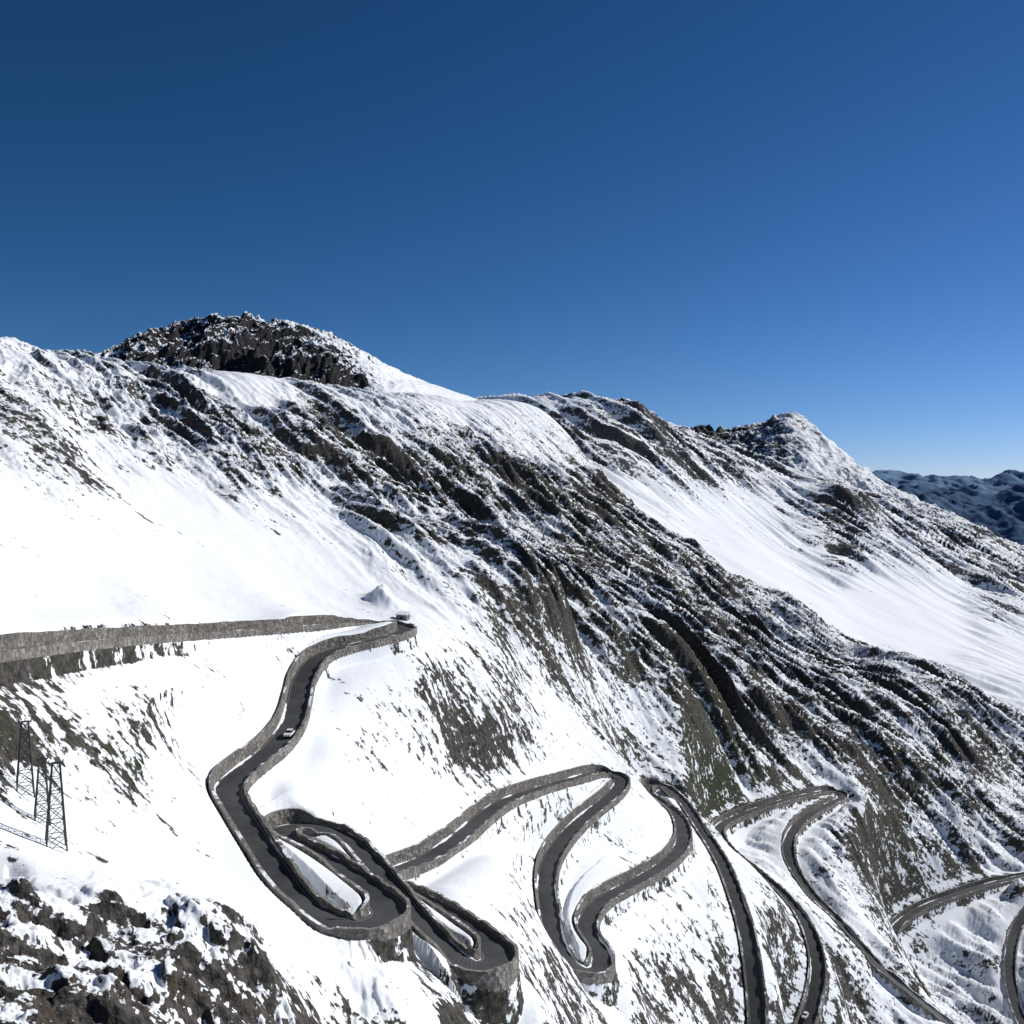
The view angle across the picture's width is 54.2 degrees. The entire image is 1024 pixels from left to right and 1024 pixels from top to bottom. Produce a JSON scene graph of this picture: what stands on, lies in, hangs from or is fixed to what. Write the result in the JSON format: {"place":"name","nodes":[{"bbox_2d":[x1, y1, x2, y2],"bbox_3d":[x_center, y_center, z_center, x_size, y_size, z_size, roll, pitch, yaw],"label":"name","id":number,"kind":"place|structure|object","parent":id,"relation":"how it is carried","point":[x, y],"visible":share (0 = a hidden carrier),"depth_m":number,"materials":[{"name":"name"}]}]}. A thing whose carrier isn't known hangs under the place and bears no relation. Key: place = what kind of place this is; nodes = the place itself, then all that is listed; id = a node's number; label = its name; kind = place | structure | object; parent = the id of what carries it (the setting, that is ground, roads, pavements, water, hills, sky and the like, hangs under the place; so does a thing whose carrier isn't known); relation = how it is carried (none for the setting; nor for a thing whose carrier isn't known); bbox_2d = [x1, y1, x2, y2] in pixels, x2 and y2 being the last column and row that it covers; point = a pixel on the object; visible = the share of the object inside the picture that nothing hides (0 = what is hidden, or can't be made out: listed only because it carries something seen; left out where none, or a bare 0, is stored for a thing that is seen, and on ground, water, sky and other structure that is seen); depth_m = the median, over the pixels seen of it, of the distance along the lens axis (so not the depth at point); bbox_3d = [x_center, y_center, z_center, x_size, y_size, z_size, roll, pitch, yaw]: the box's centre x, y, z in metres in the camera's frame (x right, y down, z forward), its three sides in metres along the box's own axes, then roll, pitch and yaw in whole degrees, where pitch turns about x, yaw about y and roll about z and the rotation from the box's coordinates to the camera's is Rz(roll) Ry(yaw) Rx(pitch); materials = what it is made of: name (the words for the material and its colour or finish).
{"place":"outdoors","nodes":[
{"label":"outdoors","id":0,"kind":"place"},
{"bbox_2d":[95,311,476,400],"bbox_3d":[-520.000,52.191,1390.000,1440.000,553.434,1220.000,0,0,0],"label":"rocky peak","id":1,"kind":"structure","parent":0,"point":[246,342],"depth_m":962.00,"materials":[{"name":"black stone"}]},
{"bbox_2d":[4,624,765,1023],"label":"mountain road","id":2,"kind":"structure","parent":0,"point":[386,906],"depth_m":193.99,"materials":[{"name":"grey asphalt"}]},
{"bbox_2d":[283,729,294,736],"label":"car","id":3,"kind":"object","parent":2,"relation":"on","point":[289,732],"visible":1,"depth_m":183.40,"materials":[{"name":"white paint"}]},
{"bbox_2d":[343,902,350,919],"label":"traffic sign","id":4,"kind":"object","parent":2,"relation":"on","point":[346,905],"visible":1,"depth_m":118.93,"materials":[{"name":"grey metal"}]},
{"bbox_2d":[0,621,748,1023],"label":"stone wall","id":5,"kind":"structure","parent":2,"relation":"on","point":[502,979],"depth_m":169.25,"materials":[{"name":"grey stone"}]},
{"bbox_2d":[0,615,768,1023],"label":"stone wall","id":6,"kind":"structure","parent":2,"relation":"on","point":[270,821],"depth_m":192.09,"materials":[{"name":"grey stone"}]},
{"bbox_2d":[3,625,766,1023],"bbox_3d":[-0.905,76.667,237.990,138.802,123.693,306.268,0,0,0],"label":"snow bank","id":7,"kind":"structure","parent":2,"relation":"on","point":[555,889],"depth_m":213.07,"materials":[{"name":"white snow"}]},
{"bbox_2d":[214,641,742,961],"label":"snow bank","id":8,"kind":"structure","parent":2,"relation":"on","point":[281,722],"depth_m":196.75,"materials":[{"name":"white snow"}]},
{"bbox_2d":[0,337,1023,1023],"bbox_3d":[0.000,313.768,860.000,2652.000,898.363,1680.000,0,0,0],"label":"mountain slope","id":9,"kind":"structure","parent":0,"point":[550,587],"depth_m":290.56,"materials":[{"name":"white snow"}]},
{"bbox_2d":[16,718,34,797],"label":"lattice pylon","id":10,"kind":"object","parent":9,"relation":"on","point":[20,748],"visible":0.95,"depth_m":99.97,"materials":[{"name":"grey metal"}]},
{"bbox_2d":[33,755,50,824],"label":"lattice pylon","id":11,"kind":"object","parent":9,"relation":"on","point":[36,804],"visible":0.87,"depth_m":96.03,"materials":[{"name":"grey metal"}]},
{"bbox_2d":[45,759,67,850],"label":"lattice pylon","id":12,"kind":"object","parent":9,"relation":"on","point":[49,808],"visible":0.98,"depth_m":91.56,"materials":[{"name":"grey metal"}]},
{"bbox_2d":[395,611,410,620],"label":"stone shelter","id":13,"kind":"object","parent":9,"relation":"on","point":[405,615],"visible":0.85,"depth_m":274.29,"materials":[{"name":"white"}]},
{"bbox_2d":[0,0,1023,478],"label":"sky","id":14,"kind":"structure","parent":0,"point":[727,214],"materials":[{"name":"blue"}]},
{"bbox_2d":[475,390,1023,712],"bbox_3d":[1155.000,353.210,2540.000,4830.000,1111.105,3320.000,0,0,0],"label":"snow bowl mountain","id":15,"kind":"structure","parent":0,"point":[879,570],"depth_m":1531.83,"materials":[{"name":"white snow"}]},
{"bbox_2d":[715,790,950,1023],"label":"mountain road","id":16,"kind":"structure","parent":0,"point":[815,991],"depth_m":368.45,"materials":[{"name":"grey asphalt"}]},
{"bbox_2d":[723,797,837,1009],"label":"snow bank","id":17,"kind":"structure","parent":16,"relation":"on","point":[798,906],"depth_m":378.46,"materials":[{"name":"white snow"}]},
{"bbox_2d":[802,1011,808,1018],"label":"car","id":18,"kind":"object","parent":16,"relation":"on","point":[805,1014],"visible":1,"depth_m":303.06,"materials":[{"name":"white paint"}]},
{"bbox_2d":[711,785,954,1023],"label":"stone wall","id":19,"kind":"structure","parent":16,"relation":"on","point":[722,817],"depth_m":421.30,"materials":[{"name":"grey stone"}]},
{"bbox_2d":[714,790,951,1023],"bbox_3d":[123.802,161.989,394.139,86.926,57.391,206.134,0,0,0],"label":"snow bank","id":20,"kind":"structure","parent":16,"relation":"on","point":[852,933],"depth_m":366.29,"materials":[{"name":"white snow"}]},
{"bbox_2d":[723,791,947,1023],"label":"stone wall","id":21,"kind":"structure","parent":16,"relation":"on","point":[901,990],"depth_m":387.35,"materials":[{"name":"grey stone"}]},
{"bbox_2d":[690,412,1023,550],"bbox_3d":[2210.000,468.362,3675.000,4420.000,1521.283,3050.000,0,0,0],"label":"snowy peak","id":22,"kind":"structure","parent":0,"point":[798,441],"depth_m":2621.78,"materials":[{"name":"white snow"}]},
{"bbox_2d":[872,469,1023,494],"bbox_3d":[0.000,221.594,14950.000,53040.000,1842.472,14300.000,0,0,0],"label":"distant mountains","id":23,"kind":"structure","parent":0,"point":[1003,480],"depth_m":12462.31,"materials":[{"name":"white snow"}]},
{"bbox_2d":[892,874,1023,992],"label":"mountain road","id":24,"kind":"structure","parent":0,"point":[900,922],"depth_m":506.08,"materials":[{"name":"grey asphalt"}]},
{"bbox_2d":[891,876,1012,925],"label":"snow bank","id":25,"kind":"structure","parent":24,"relation":"on","point":[928,902],"depth_m":502.61,"materials":[{"name":"white snow"}]},
{"bbox_2d":[890,872,1023,924],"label":"stone wall","id":26,"kind":"structure","parent":24,"relation":"on","point":[937,896],"depth_m":513.91,"materials":[{"name":"grey stone"}]},
{"bbox_2d":[898,877,1023,1003],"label":"stone wall","id":27,"kind":"structure","parent":24,"relation":"on","point":[946,902],"depth_m":502.86,"materials":[{"name":"grey stone"}]},
{"bbox_2d":[897,483,1023,544],"bbox_3d":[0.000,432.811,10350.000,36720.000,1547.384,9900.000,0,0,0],"label":"distant mountains","id":28,"kind":"structure","parent":0,"point":[1000,514],"depth_m":8135.92,"materials":[{"name":"blue stone"}]},
{"bbox_2d":[1004,909,1023,1023],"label":"mountain road","id":29,"kind":"structure","parent":0,"point":[1009,959],"depth_m":472.82,"materials":[{"name":"grey asphalt"}]},
{"bbox_2d":[1003,906,1023,1023],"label":"stone wall","id":30,"kind":"structure","parent":29,"relation":"on","point":[1012,922],"depth_m":472.50,"materials":[{"name":"grey stone"}]},
{"bbox_2d":[1015,924,1023,1010],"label":"stone wall","id":31,"kind":"structure","parent":29,"relation":"on","point":[1022,928],"depth_m":475.12,"materials":[{"name":"grey stone"}]}
]}

